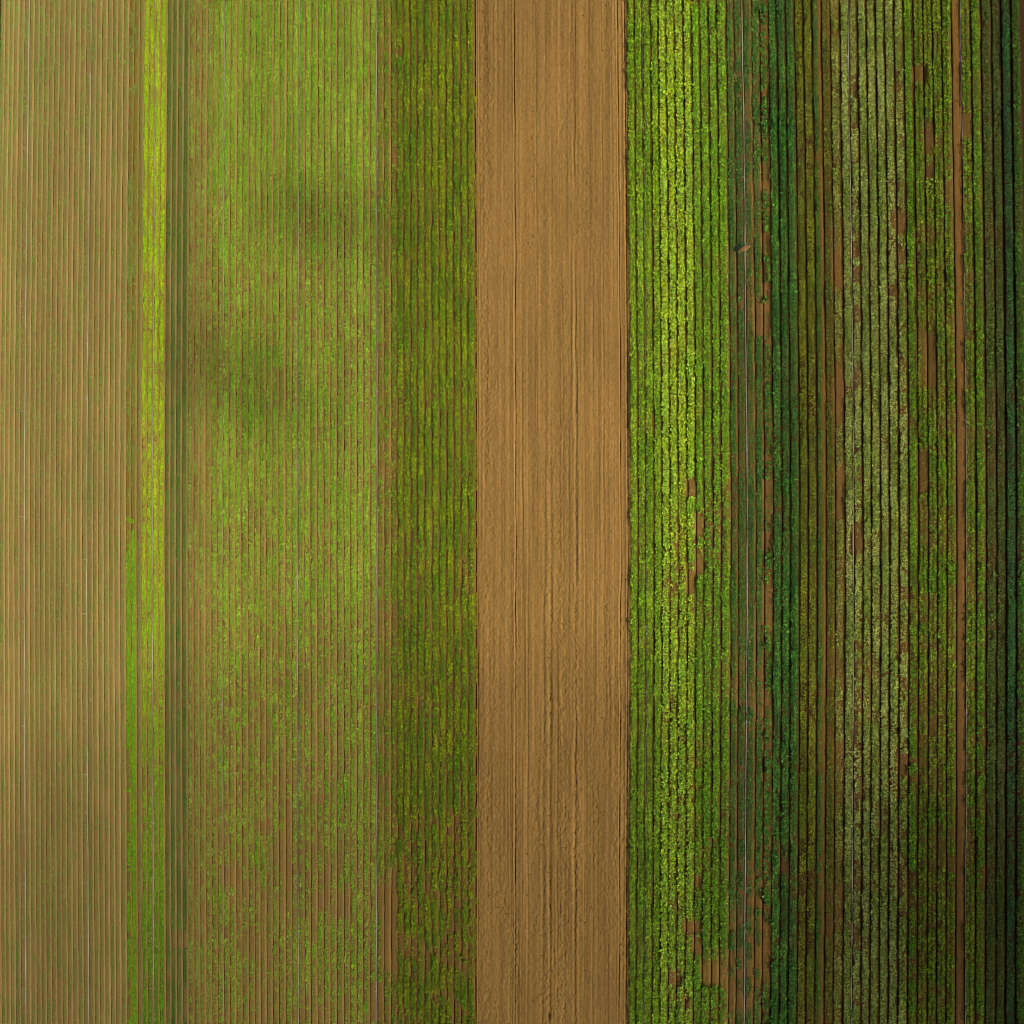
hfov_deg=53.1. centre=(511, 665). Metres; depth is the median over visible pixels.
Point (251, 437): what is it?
green crop row
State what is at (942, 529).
paired crop row
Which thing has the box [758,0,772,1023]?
scattered plant row
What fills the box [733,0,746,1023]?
crop row
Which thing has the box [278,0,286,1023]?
green crop row
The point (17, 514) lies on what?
seedling row
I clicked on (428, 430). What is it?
olive crop row
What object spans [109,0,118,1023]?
seedling row
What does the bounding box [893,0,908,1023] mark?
khaki crop row
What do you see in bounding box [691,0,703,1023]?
leafy crop row
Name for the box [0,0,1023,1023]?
ground
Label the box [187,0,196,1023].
young crop row
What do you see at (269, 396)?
green crop row
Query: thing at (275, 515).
green crop row
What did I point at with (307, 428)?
green crop row
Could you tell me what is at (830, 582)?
thin crop row
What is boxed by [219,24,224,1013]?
irrigation pipe
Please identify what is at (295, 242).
green crop row
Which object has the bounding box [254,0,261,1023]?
green crop row
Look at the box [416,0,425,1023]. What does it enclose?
olive crop row
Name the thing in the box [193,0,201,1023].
young crop row
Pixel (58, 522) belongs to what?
seedling row
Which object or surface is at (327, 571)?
green crop row
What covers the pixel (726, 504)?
leafy crop row
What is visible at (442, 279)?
olive crop row
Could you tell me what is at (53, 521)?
seedling row
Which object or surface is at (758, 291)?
crop row
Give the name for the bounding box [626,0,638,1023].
bright crop row
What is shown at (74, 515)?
seedling row
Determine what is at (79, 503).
seedling row
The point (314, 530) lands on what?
green crop row
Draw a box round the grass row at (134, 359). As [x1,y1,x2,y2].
[130,0,139,1023]
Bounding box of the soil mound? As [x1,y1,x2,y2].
[737,244,750,253]
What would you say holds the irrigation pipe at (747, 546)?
on the ground
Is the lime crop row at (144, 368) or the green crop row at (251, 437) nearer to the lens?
the green crop row at (251, 437)
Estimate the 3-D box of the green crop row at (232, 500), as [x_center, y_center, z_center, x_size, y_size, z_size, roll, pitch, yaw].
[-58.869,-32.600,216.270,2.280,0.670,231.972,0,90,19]
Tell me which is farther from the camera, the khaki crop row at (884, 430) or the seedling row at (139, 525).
the seedling row at (139, 525)
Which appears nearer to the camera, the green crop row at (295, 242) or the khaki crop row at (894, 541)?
the khaki crop row at (894, 541)
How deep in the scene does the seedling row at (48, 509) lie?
232.51 m
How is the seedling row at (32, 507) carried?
on the ground
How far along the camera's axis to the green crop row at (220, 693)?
217.32 m
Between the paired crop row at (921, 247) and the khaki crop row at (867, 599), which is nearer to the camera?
the paired crop row at (921, 247)
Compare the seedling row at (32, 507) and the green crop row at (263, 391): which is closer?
the green crop row at (263, 391)
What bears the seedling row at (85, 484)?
on the ground
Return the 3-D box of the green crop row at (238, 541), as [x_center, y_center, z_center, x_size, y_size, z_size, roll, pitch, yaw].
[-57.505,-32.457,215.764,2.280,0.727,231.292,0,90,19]
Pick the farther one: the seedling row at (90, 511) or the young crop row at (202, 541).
the seedling row at (90, 511)
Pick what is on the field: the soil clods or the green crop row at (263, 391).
the soil clods
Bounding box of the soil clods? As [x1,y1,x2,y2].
[476,0,630,1023]
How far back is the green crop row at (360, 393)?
206.40 m
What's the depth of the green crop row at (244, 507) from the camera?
215.29 m
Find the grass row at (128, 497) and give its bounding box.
[125,0,134,1023]
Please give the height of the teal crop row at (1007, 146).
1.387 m
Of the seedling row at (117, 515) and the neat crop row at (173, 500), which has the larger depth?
the seedling row at (117, 515)
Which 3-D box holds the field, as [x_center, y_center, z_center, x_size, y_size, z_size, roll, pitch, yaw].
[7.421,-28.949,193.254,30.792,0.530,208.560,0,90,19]
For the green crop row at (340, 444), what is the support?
on the ground
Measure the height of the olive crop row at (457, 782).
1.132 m
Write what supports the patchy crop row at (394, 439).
on the ground
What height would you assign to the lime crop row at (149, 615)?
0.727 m
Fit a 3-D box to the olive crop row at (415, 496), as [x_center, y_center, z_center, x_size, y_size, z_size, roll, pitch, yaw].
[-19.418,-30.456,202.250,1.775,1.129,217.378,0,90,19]
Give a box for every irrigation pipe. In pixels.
[20,0,29,1011]
[83,0,91,1016]
[148,0,155,987]
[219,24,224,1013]
[294,0,299,992]
[373,0,377,991]
[640,33,646,1021]
[741,0,747,1023]
[847,0,853,1017]
[960,9,967,1023]
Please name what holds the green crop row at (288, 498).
on the ground
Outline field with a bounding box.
[476,0,630,1023]
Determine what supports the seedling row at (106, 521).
on the ground
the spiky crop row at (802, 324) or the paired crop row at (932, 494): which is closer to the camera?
the paired crop row at (932, 494)
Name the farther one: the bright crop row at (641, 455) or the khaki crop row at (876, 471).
the bright crop row at (641, 455)
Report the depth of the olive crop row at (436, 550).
200.86 m
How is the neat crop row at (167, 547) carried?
on the ground
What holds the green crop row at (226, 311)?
on the ground
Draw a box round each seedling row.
[0,0,5,1023]
[0,0,9,1023]
[5,0,14,1023]
[9,0,19,1023]
[14,0,24,1023]
[20,0,29,1023]
[25,0,34,1023]
[30,0,39,1023]
[35,0,44,1023]
[40,0,49,1023]
[45,0,55,1023]
[50,0,60,1023]
[55,0,65,1023]
[61,0,70,1023]
[66,0,76,1023]
[71,0,81,1023]
[77,0,86,1023]
[82,0,91,1023]
[87,0,97,1023]
[93,0,102,1023]
[98,0,107,1023]
[104,0,112,1023]
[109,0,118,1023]
[114,0,123,1023]
[120,0,129,1023]
[136,0,144,1023]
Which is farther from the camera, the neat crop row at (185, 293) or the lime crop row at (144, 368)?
the lime crop row at (144, 368)
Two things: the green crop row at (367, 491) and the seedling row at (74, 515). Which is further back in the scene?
the seedling row at (74, 515)
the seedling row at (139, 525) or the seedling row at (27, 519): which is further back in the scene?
the seedling row at (27, 519)
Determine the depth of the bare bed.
169.86 m
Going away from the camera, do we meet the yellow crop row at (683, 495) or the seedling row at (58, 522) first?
the yellow crop row at (683, 495)
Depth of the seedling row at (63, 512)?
231.03 m
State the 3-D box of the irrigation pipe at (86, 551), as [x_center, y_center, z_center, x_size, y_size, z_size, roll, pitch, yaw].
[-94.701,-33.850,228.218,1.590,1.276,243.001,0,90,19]
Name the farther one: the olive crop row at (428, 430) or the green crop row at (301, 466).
the green crop row at (301, 466)
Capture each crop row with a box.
[141,0,149,1023]
[146,0,156,1023]
[152,0,161,1023]
[158,0,167,1023]
[164,0,173,1023]
[170,0,178,1023]
[175,0,184,1023]
[182,0,190,1023]
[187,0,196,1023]
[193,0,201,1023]
[199,0,207,1023]
[205,0,213,1023]
[210,0,219,1023]
[216,0,225,1023]
[222,0,231,1023]
[228,0,237,1023]
[235,0,243,1023]
[241,0,250,1023]
[248,0,255,1023]
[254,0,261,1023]
[259,0,267,1023]
[265,0,274,1023]
[272,0,279,1023]
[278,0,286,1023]
[284,0,293,1023]
[291,0,299,1023]
[297,0,305,1023]
[304,0,311,1023]
[310,0,318,1023]
[317,0,324,1023]
[323,0,331,1023]
[330,0,337,1023]
[337,0,344,1023]
[343,0,350,1023]
[350,0,357,1023]
[356,0,363,1023]
[363,0,370,1023]
[370,0,377,1023]
[377,0,384,1023]
[384,0,391,1023]
[390,0,397,1023]
[396,0,404,1023]
[403,0,411,1023]
[410,0,418,1023]
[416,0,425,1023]
[424,0,432,1023]
[431,0,439,1023]
[438,0,446,1023]
[445,0,454,1023]
[453,0,461,1023]
[460,0,468,1023]
[467,0,475,1023]
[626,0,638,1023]
[634,0,646,1023]
[642,0,654,1023]
[650,0,662,1023]
[658,0,670,1023]
[666,0,678,1023]
[673,0,687,1023]
[683,0,695,1023]
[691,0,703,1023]
[699,0,712,1023]
[708,0,721,1023]
[716,0,730,1023]
[726,0,738,1023]
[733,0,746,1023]
[743,0,756,1023]
[751,0,763,1023]
[768,0,781,1023]
[776,0,790,1023]
[785,0,798,1023]
[794,0,807,1023]
[803,0,816,1023]
[812,0,825,1023]
[821,0,834,1023]
[830,0,844,1023]
[840,0,853,1023]
[849,0,862,1023]
[857,0,871,1023]
[866,0,880,1023]
[875,0,889,1023]
[884,0,898,1023]
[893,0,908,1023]
[913,0,927,1023]
[923,0,937,1023]
[931,0,947,1023]
[941,0,956,1023]
[960,0,975,1023]
[981,0,996,1023]
[991,0,1005,1023]
[1000,0,1016,1023]
[1011,0,1023,1023]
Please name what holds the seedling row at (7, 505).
on the ground
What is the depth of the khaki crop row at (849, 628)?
175.44 m
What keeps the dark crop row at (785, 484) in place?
on the ground
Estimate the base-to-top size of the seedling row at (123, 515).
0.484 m
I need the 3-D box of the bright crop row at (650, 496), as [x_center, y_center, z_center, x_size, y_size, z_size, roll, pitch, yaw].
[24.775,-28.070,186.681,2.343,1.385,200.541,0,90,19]
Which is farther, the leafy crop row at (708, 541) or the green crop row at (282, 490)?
the green crop row at (282, 490)
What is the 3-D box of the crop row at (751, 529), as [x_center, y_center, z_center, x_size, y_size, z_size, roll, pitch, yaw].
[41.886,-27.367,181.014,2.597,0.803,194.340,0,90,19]
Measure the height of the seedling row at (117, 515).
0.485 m
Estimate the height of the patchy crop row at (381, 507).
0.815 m
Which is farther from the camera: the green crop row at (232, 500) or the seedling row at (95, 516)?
the seedling row at (95, 516)
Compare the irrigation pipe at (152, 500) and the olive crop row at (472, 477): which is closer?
the olive crop row at (472, 477)
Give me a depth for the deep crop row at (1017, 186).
166.76 m
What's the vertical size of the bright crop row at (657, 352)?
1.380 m
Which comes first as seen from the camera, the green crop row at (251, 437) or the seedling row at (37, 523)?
the green crop row at (251, 437)
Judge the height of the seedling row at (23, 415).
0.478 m
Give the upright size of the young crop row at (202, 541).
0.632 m
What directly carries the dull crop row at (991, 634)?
on the ground
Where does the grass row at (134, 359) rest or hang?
on the ground
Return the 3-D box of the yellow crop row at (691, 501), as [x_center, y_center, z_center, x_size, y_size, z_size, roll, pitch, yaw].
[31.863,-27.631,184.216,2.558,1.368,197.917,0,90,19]
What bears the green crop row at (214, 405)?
on the ground
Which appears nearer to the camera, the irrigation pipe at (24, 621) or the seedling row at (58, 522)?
the seedling row at (58, 522)
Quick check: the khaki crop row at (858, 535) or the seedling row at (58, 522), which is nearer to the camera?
the khaki crop row at (858, 535)
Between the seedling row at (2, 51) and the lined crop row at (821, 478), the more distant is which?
the seedling row at (2, 51)
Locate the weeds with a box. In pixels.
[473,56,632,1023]
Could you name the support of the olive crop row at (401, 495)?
on the ground
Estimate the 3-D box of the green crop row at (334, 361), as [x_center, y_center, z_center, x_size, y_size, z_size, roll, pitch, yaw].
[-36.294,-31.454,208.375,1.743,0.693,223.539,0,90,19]
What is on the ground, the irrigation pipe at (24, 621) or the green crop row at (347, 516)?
the green crop row at (347, 516)
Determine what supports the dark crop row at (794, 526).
on the ground
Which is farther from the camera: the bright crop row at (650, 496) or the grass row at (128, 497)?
the grass row at (128, 497)
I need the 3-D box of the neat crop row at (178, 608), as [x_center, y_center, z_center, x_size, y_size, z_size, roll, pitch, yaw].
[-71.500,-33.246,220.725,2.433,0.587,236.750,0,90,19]
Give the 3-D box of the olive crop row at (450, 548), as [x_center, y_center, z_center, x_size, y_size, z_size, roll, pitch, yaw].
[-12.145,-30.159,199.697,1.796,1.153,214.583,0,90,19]
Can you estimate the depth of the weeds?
198.13 m
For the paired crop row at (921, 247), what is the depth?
171.66 m
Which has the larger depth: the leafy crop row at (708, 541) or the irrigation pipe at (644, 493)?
the irrigation pipe at (644, 493)
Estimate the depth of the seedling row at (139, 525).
224.20 m
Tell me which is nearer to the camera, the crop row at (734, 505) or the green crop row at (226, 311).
the crop row at (734, 505)
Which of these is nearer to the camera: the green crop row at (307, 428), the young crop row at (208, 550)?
the green crop row at (307, 428)
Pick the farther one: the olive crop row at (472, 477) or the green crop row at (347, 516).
the green crop row at (347, 516)
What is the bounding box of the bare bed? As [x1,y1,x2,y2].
[951,0,964,1023]
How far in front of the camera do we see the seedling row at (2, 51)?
237.15 m
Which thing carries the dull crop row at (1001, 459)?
on the ground
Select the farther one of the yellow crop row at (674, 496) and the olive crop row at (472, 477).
the olive crop row at (472, 477)
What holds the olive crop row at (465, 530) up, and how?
on the ground
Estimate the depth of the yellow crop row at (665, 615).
185.73 m
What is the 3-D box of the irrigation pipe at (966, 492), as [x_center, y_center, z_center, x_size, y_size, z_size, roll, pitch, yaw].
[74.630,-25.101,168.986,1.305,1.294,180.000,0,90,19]
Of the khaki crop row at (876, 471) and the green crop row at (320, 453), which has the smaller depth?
the khaki crop row at (876, 471)
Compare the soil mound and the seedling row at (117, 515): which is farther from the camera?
the seedling row at (117, 515)
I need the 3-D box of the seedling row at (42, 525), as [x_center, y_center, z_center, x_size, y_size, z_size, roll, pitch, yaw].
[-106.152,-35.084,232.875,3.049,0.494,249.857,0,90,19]
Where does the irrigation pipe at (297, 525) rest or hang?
on the ground
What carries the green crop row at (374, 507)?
on the ground
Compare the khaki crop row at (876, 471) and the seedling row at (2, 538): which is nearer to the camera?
the khaki crop row at (876, 471)
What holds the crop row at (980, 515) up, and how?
on the ground
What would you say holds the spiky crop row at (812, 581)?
on the ground
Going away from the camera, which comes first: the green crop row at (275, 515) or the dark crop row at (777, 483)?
the dark crop row at (777, 483)
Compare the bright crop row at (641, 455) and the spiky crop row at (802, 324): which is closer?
the spiky crop row at (802, 324)
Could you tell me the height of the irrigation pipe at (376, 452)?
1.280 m
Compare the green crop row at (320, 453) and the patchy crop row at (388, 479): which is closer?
the patchy crop row at (388, 479)
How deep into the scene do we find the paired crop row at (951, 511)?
170.22 m
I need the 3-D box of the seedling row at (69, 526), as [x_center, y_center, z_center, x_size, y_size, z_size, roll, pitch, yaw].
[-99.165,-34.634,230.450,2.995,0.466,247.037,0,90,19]
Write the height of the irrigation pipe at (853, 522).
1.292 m
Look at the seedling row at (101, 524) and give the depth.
227.59 m
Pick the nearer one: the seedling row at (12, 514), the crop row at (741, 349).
the crop row at (741, 349)
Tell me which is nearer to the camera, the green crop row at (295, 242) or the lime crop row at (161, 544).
the green crop row at (295, 242)
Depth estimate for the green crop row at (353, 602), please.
206.88 m
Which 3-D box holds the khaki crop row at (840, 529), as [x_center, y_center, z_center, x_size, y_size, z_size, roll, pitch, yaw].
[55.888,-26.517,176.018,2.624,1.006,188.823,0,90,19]
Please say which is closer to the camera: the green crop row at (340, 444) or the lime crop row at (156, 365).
the green crop row at (340, 444)
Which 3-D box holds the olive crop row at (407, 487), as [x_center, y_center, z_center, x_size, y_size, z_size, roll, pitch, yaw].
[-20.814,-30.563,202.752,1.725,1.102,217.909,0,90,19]
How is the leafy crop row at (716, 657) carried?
on the ground

